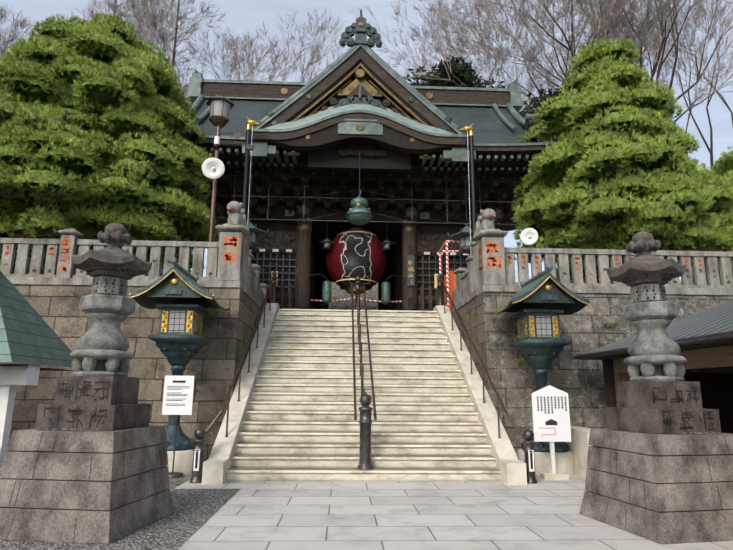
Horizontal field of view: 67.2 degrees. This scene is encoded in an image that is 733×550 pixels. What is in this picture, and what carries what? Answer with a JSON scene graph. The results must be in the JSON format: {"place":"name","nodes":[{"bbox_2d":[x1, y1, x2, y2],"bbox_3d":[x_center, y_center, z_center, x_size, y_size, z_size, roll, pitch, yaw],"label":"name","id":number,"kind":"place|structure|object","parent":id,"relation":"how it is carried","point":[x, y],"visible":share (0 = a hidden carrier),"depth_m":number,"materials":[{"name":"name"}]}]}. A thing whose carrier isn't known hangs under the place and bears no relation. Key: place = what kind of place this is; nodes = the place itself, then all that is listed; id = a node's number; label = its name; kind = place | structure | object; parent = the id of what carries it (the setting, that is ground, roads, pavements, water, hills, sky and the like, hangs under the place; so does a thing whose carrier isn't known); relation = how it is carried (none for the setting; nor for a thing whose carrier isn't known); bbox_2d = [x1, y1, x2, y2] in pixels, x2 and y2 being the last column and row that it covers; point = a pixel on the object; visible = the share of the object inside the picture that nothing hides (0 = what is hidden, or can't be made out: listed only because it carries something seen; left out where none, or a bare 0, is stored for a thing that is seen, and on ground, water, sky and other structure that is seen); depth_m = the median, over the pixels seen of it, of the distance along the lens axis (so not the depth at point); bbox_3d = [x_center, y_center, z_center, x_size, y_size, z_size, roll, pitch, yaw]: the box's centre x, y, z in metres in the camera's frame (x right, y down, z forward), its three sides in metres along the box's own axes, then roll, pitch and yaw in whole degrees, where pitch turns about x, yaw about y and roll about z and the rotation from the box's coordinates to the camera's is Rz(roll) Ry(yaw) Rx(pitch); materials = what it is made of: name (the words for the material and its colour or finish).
{"place":"outdoors","nodes":[
{"label":"outdoors","id":0,"kind":"place"},
{"bbox_2d":[0,271,72,478],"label":"small building","id":1,"kind":"structure","parent":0,"point":[29,336],"depth_m":8.73,"materials":[{"name":"paint"}]},
{"bbox_2d":[87,0,140,34],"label":"bare tree","id":2,"kind":"object","parent":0,"point":[117,8],"depth_m":34.34,"materials":[{"name":"plant"}]},
{"bbox_2d":[0,469,239,549],"bbox_3d":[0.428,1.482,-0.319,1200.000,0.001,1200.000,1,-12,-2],"label":"gravel ground","id":3,"kind":"structure","parent":0,"point":[196,510],"depth_m":6.16,"materials":[{"name":"grey gravel"}]},
{"bbox_2d":[0,223,174,543],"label":"stone lantern","id":4,"kind":"object","parent":3,"relation":"on","point":[85,459],"visible":1,"depth_m":6.17,"materials":[{"name":"grey stone"}]},
{"bbox_2d":[162,375,193,477],"bbox_3d":[-3.499,2.754,10.116,0.411,1.790,0.392,12,-16,-43],"label":"caution sign","id":5,"kind":"object","parent":3,"relation":"on","point":[178,396],"visible":0.9,"depth_m":10.20,"materials":[{"name":"white metal"}]},
{"bbox_2d":[129,257,229,474],"bbox_3d":[-3.728,1.793,10.939,1.579,4.010,1.749,1,-12,-2],"label":"bronze lantern","id":6,"kind":"object","parent":3,"relation":"on","point":[178,296],"visible":0.92,"depth_m":10.69,"materials":[{"name":"metal"}]},
{"bbox_2d":[0,277,263,461],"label":"retaining wall","id":7,"kind":"structure","parent":0,"point":[211,367],"depth_m":11.94,"materials":[{"name":"stone"}]},
{"bbox_2d":[0,5,37,59],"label":"bare tree","id":8,"kind":"object","parent":7,"relation":"on","point":[22,24],"visible":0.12,"depth_m":33.47,"materials":[{"name":"brown plant"}]},
{"bbox_2d":[0,263,44,273],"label":"pine","id":9,"kind":"object","parent":7,"relation":"on","point":[43,268],"visible":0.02,"depth_m":18.57,"materials":[{"name":"green plant"}]},
{"bbox_2d":[0,11,219,275],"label":"pine","id":10,"kind":"object","parent":7,"relation":"on","point":[97,119],"visible":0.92,"depth_m":13.86,"materials":[{"name":"green plant"}]},
{"bbox_2d":[0,223,268,303],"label":"stone fence","id":11,"kind":"object","parent":7,"relation":"on","point":[225,256],"visible":0.6,"depth_m":12.53,"materials":[{"name":"grey stone"}]},
{"bbox_2d":[202,95,253,267],"bbox_3d":[-3.613,-2.153,14.039,1.321,5.380,0.848,1,-12,-2],"label":"lamp post","id":12,"kind":"object","parent":7,"relation":"on","point":[220,109],"visible":0.98,"depth_m":14.30,"materials":[{"name":"grey metal"}]},
{"bbox_2d":[227,201,251,285],"bbox_3d":[-3.160,-0.659,13.262,0.500,2.242,0.743,-3,-13,17],"label":"stone lion statue","id":13,"kind":"object","parent":7,"relation":"on","point":[235,212],"visible":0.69,"depth_m":13.27,"materials":[{"name":"stone"}]},
{"bbox_2d":[241,118,260,223],"bbox_3d":[-3.334,-1.918,15.625,0.443,5.583,0.235,1,-12,-2],"label":"flagpole","id":14,"kind":"object","parent":7,"relation":"on","point":[252,122],"visible":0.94,"depth_m":15.79,"materials":[{"name":"black metal"}]},
{"bbox_2d":[88,288,618,392],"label":"wall weeds","id":15,"kind":"object","parent":7,"relation":"attached to","point":[612,325],"depth_m":12.40,"materials":[{"name":"green plant"}]},
{"bbox_2d":[149,0,203,104],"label":"bare tree","id":16,"kind":"object","parent":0,"point":[174,63],"visible":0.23,"depth_m":36.38,"materials":[{"name":"plant"}]},
{"bbox_2d":[63,0,346,95],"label":"bare tree","id":17,"kind":"object","parent":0,"point":[155,22],"visible":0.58,"depth_m":36.90,"materials":[{"name":"brown plant"}]},
{"bbox_2d":[0,0,732,284],"label":"sky","id":18,"kind":"structure","parent":0,"point":[372,3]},
{"bbox_2d":[201,161,534,310],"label":"temple building","id":19,"kind":"structure","parent":0,"point":[291,252],"depth_m":18.60,"materials":[{"name":"brown wood"}]},
{"bbox_2d":[310,297,401,301],"bbox_3d":[-0.356,1.089,18.660,3.110,0.693,0.050,1,-12,-2],"label":"striped barrier rope","id":20,"kind":"object","parent":19,"relation":"attached to","point":[354,298],"visible":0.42,"depth_m":18.70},
{"bbox_2d":[381,275,403,305],"bbox_3d":[0.882,0.524,18.375,0.772,1.078,0.285,1,-12,-2],"label":"iron lantern","id":21,"kind":"object","parent":19,"relation":"attached to","point":[385,292],"visible":1,"depth_m":18.25,"materials":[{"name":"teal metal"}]},
{"bbox_2d":[178,9,563,230],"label":"gate roof","id":22,"kind":"structure","parent":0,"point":[368,103],"depth_m":17.86,"materials":[{"name":"teal metal"}]},
{"bbox_2d":[247,157,268,250],"bbox_3d":[-3.523,-2.214,16.712,1.216,2.949,1.057,1,-12,-2],"label":"hanging lantern","id":23,"kind":"object","parent":22,"relation":"hanging from","point":[254,232],"visible":0.48,"depth_m":16.41,"materials":[{"name":"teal metal"}]},
{"bbox_2d":[309,274,331,305],"bbox_3d":[-1.547,0.483,18.274,0.772,1.078,0.285,1,-12,-2],"label":"iron lantern","id":24,"kind":"object","parent":22,"relation":"attached to","point":[326,291],"visible":1,"depth_m":18.17,"materials":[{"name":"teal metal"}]},
{"bbox_2d":[319,221,334,249],"bbox_3d":[-1.340,-1.443,18.795,0.538,1.156,0.467,1,-12,-2],"label":"lantern","id":25,"kind":"object","parent":22,"relation":"attached to","point":[326,242],"visible":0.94,"depth_m":18.66,"materials":[{"name":"grey metal"}]},
{"bbox_2d":[345,152,372,225],"bbox_3d":[-0.214,-2.655,16.749,0.860,2.320,0.860,1,-12,-2],"label":"bell ornament","id":26,"kind":"object","parent":22,"relation":"hanging from","point":[359,213],"visible":1,"depth_m":16.39,"materials":[{"name":"teal metal"}]},
{"bbox_2d":[326,225,385,293],"bbox_3d":[-0.357,-0.917,19.495,2.120,3.100,2.120,1,-12,-2],"label":"red lantern","id":27,"kind":"object","parent":26,"relation":"hanging from","point":[352,254],"visible":0.94,"depth_m":18.64,"materials":[{"name":"paper"}]},
{"bbox_2d":[379,239,394,250],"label":"lantern","id":28,"kind":"object","parent":22,"relation":"attached to","point":[386,243],"visible":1,"depth_m":18.72,"materials":[{"name":"grey metal"}]},
{"bbox_2d":[447,172,472,254],"bbox_3d":[3.070,-2.103,16.987,1.216,2.949,1.057,1,-12,-2],"label":"hanging lantern","id":29,"kind":"object","parent":22,"relation":"hanging from","point":[463,235],"visible":0.62,"depth_m":16.62,"materials":[{"name":"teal metal"}]},
{"bbox_2d":[174,475,732,549],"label":"pavement stone slabs","id":30,"kind":"structure","parent":0,"point":[541,514],"depth_m":6.71,"materials":[{"name":"grey stone"}]},
{"bbox_2d":[202,303,526,484],"bbox_3d":[-0.350,3.205,17.674,5.500,4.100,16.450,1,-12,-2],"label":"stair","id":31,"kind":"object","parent":30,"relation":"on","point":[291,415],"visible":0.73,"depth_m":11.58,"materials":[{"name":"stone"}]},
{"bbox_2d":[329,282,377,309],"bbox_3d":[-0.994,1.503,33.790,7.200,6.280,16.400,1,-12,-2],"label":"offering box","id":32,"kind":"object","parent":31,"relation":"on","point":[337,293],"visible":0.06,"depth_m":30.00,"materials":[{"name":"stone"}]},
{"bbox_2d":[190,270,537,483],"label":"stair handrails","id":33,"kind":"object","parent":31,"relation":"on","point":[365,421],"visible":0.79,"depth_m":10.35,"materials":[{"name":"brown metal"}]},
{"bbox_2d":[489,264,590,475],"bbox_3d":[3.545,1.914,11.242,1.579,4.010,1.749,1,-12,-2],"label":"bronze lantern","id":34,"kind":"object","parent":30,"relation":"on","point":[539,303],"visible":0.92,"depth_m":11.02,"materials":[{"name":"metal"}]},
{"bbox_2d":[531,384,570,479],"bbox_3d":[3.394,2.859,10.114,0.710,1.691,0.240,1,-12,-2],"label":"guide sign","id":35,"kind":"object","parent":30,"relation":"on","point":[551,414],"visible":1,"depth_m":10.12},
{"bbox_2d":[566,300,732,477],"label":"shelter","id":36,"kind":"object","parent":30,"relation":"on","point":[703,339],"visible":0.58,"depth_m":10.31,"materials":[{"name":"tile"}]},
{"bbox_2d":[579,231,732,543],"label":"stone lantern","id":37,"kind":"object","parent":30,"relation":"on","point":[659,469],"visible":1,"depth_m":6.44,"materials":[{"name":"grey stone"}]},
{"bbox_2d":[406,56,506,88],"bbox_3d":[5.871,-5.671,36.385,6.815,17.779,5.911,7,-14,-30],"label":"evergreen","id":38,"kind":"object","parent":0,"point":[465,74],"visible":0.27,"depth_m":36.23,"materials":[{"name":"green plant"}]},
{"bbox_2d":[519,86,574,282],"bbox_3d":[11.464,-4.639,31.912,5.201,13.987,5.869,-6,-14,28],"label":"evergreen","id":39,"kind":"object","parent":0,"point":[535,104],"visible":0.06,"depth_m":31.91,"materials":[{"name":"green plant"}]},
{"bbox_2d":[449,285,732,454],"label":"retaining wall","id":40,"kind":"structure","parent":0,"point":[583,330],"depth_m":12.37,"materials":[{"name":"stone"}]},
{"bbox_2d":[439,240,460,308],"bbox_3d":[3.152,0.134,17.384,1.510,2.200,1.280,1,-12,-2],"label":"red white barrier","id":41,"kind":"object","parent":40,"relation":"on","point":[450,281],"visible":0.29,"depth_m":17.01,"materials":[{"name":"paint"}]},
{"bbox_2d":[459,123,476,246],"bbox_3d":[2.963,-1.813,15.888,0.443,5.583,0.235,1,-12,-2],"label":"flagpole","id":42,"kind":"object","parent":40,"relation":"on","point":[467,129],"visible":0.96,"depth_m":16.03,"materials":[{"name":"black metal"}]},
{"bbox_2d":[377,0,564,111],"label":"bare tree","id":43,"kind":"object","parent":40,"relation":"on","point":[500,69],"visible":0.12,"depth_m":39.22,"materials":[{"name":"brown plant"}]},
{"bbox_2d":[470,208,495,289],"bbox_3d":[2.943,-0.508,13.506,0.500,2.242,0.743,5,-13,-22],"label":"stone lion statue","id":44,"kind":"object","parent":40,"relation":"on","point":[486,219],"visible":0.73,"depth_m":13.52,"materials":[{"name":"stone"}]},
{"bbox_2d":[345,0,700,266],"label":"bare tree","id":45,"kind":"object","parent":40,"relation":"on","point":[545,73],"visible":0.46,"depth_m":36.58,"materials":[{"name":"brown plant"}]},
{"bbox_2d":[520,228,537,247],"bbox_3d":[4.020,-0.317,13.537,0.430,1.696,0.343,1,-12,-2],"label":"speaker","id":46,"kind":"object","parent":40,"relation":"on","point":[528,236],"visible":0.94,"depth_m":13.63},
{"bbox_2d":[422,0,732,101],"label":"bare tree","id":47,"kind":"object","parent":40,"relation":"on","point":[699,76],"visible":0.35,"depth_m":40.91,"materials":[{"name":"brown plant"}]},
{"bbox_2d":[428,0,732,121],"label":"bare tree","id":48,"kind":"object","parent":40,"relation":"on","point":[618,12],"visible":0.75,"depth_m":34.39,"materials":[{"name":"brown plant"}]},
{"bbox_2d":[445,229,732,304],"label":"stone fence","id":49,"kind":"object","parent":40,"relation":"on","point":[496,263],"visible":0.69,"depth_m":13.01,"materials":[{"name":"grey stone"}]},
{"bbox_2d":[511,36,732,283],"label":"pine","id":50,"kind":"object","parent":40,"relation":"on","point":[618,170],"visible":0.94,"depth_m":15.15,"materials":[{"name":"green plant"}]},
{"bbox_2d":[553,0,732,166],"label":"bare tree","id":51,"kind":"object","parent":40,"relation":"on","point":[693,31],"visible":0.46,"depth_m":42.13,"materials":[{"name":"brown plant"}]},
{"bbox_2d":[680,146,732,284],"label":"pine","id":52,"kind":"object","parent":40,"relation":"on","point":[722,167],"visible":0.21,"depth_m":17.40,"materials":[{"name":"green plant"}]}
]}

